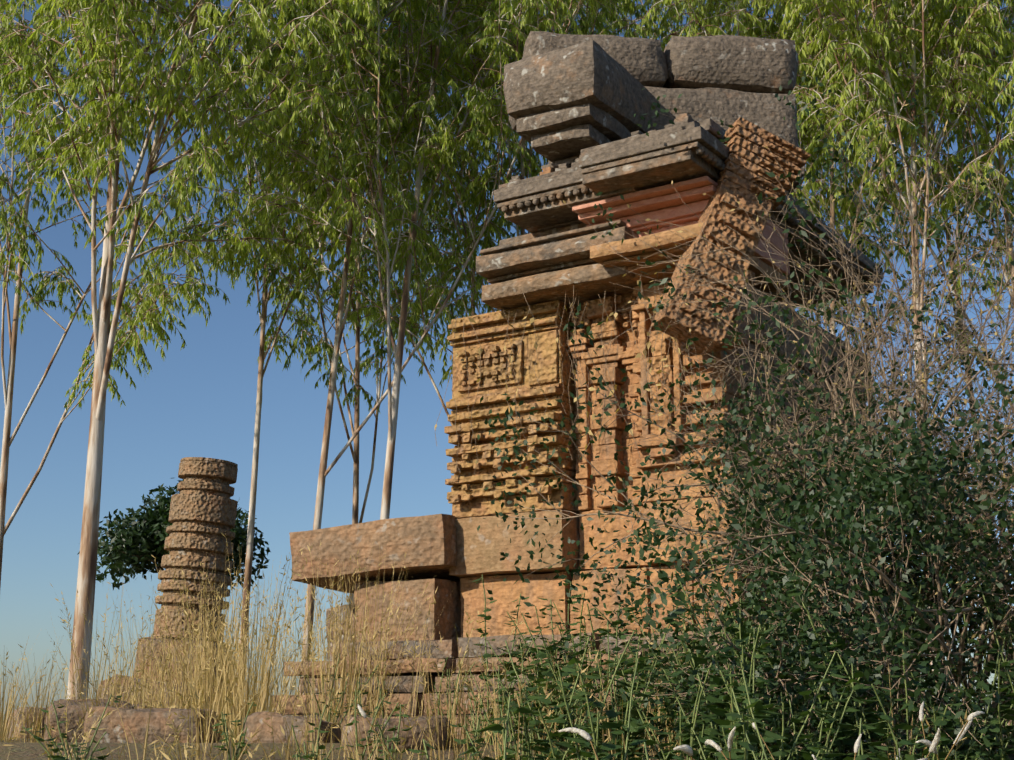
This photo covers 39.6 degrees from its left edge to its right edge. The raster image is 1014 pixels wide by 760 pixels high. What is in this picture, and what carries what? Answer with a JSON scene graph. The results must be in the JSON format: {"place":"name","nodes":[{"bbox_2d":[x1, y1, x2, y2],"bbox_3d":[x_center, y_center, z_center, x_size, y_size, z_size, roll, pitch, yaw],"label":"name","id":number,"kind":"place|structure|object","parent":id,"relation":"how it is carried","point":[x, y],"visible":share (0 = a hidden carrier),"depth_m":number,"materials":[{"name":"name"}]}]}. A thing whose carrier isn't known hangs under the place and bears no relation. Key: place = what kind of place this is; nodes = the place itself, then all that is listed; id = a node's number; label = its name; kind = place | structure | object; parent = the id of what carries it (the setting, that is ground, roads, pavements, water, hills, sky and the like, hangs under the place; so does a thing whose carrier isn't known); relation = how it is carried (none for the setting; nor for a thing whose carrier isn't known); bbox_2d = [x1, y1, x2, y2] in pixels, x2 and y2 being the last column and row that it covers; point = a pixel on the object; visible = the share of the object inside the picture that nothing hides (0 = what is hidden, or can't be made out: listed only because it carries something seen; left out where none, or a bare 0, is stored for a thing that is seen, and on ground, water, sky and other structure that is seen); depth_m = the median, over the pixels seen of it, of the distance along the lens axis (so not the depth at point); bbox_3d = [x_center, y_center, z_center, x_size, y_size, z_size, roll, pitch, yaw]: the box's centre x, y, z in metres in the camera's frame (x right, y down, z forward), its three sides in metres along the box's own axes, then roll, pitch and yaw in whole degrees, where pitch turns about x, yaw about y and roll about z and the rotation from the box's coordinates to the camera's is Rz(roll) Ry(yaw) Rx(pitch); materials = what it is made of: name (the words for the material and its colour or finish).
{"place":"outdoors","nodes":[
{"label":"outdoors","id":0,"kind":"place"},
{"bbox_2d":[77,480,270,589],"bbox_3d":[-8.098,5.261,35.041,4.481,5.592,4.572,0,-14,1],"label":"neem tree","id":1,"kind":"object","parent":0,"point":[135,537],"depth_m":34.27,"materials":[{"name":"green plant"}]},
{"bbox_2d":[0,720,1013,759],"bbox_3d":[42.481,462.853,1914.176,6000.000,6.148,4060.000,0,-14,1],"label":"ground","id":2,"kind":"structure","parent":0,"point":[20,749],"depth_m":10.23,"materials":[{"name":"brown soil"}]},
{"bbox_2d":[6,636,452,752],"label":"fallen blocks","id":3,"kind":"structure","parent":2,"relation":"on","point":[134,722],"depth_m":12.33,"materials":[{"name":"stone"}]},
{"bbox_2d":[153,457,237,640],"bbox_3d":[-4.439,2.430,20.163,1.113,2.596,1.061,0,-14,1],"label":"stone column","id":4,"kind":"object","parent":3,"relation":"on","point":[203,512],"visible":0.88,"depth_m":19.83,"materials":[{"name":"stone"}]},
{"bbox_2d":[0,533,1009,759],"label":"dry grass","id":5,"kind":"structure","parent":2,"relation":"on","point":[226,700],"depth_m":12.85,"materials":[{"name":"plant"}]},
{"bbox_2d":[0,0,1013,732],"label":"eucalyptus","id":6,"kind":"object","parent":2,"relation":"on","point":[344,106],"depth_m":27.51,"materials":[{"name":"green plant"}]},
{"bbox_2d":[20,531,1013,759],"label":"grass","id":7,"kind":"structure","parent":2,"relation":"on","point":[760,711],"depth_m":7.64,"materials":[{"name":"green plant"}]},
{"bbox_2d":[270,222,909,743],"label":"stone blocks","id":8,"kind":"structure","parent":2,"relation":"on","point":[450,558],"depth_m":14.33,"materials":[{"name":"stone"}]},
{"bbox_2d":[444,113,883,630],"bbox_3d":[1.684,0.403,15.436,3.546,4.887,5.076,-9,-16,32],"label":"temple ruin","id":9,"kind":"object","parent":8,"relation":"on","point":[639,171],"visible":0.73,"depth_m":14.35,"materials":[{"name":"stone"}]},
{"bbox_2d":[435,272,687,473],"bbox_3d":[0.433,-0.056,14.279,2.985,1.918,0.326,-9,-16,33],"label":"dry creeper","id":10,"kind":"object","parent":9,"relation":"attached to","point":[574,332],"depth_m":14.13,"materials":[{"name":"brown plant"}]},
{"bbox_2d":[503,31,797,307],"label":"stone blocks","id":11,"kind":"structure","parent":9,"relation":"on","point":[567,95],"depth_m":14.79,"materials":[{"name":"grey stone"}]},
{"bbox_2d":[651,117,810,355],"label":"stone pillar","id":12,"kind":"structure","parent":9,"relation":"on","point":[744,179],"depth_m":13.15,"materials":[{"name":"brown stone"}]},
{"bbox_2d":[366,717,968,759],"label":"fluff stems","id":13,"kind":"object","parent":2,"relation":"on","point":[730,752],"visible":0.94,"depth_m":5.23,"materials":[{"name":"plant"}]},
{"bbox_2d":[358,701,984,759],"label":"fluff spikes","id":14,"kind":"object","parent":13,"relation":"on","point":[932,746],"visible":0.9,"depth_m":5.12,"materials":[{"name":"beige plant"}]},
{"bbox_2d":[477,57,1013,759],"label":"shrub","id":15,"kind":"object","parent":2,"relation":"on","point":[871,481],"depth_m":9.35,"materials":[{"name":"green plant"}]},
{"bbox_2d":[0,0,1013,719],"label":"sky","id":16,"kind":"structure","parent":0,"point":[200,400],"materials":[{"name":"blue"}]}
]}

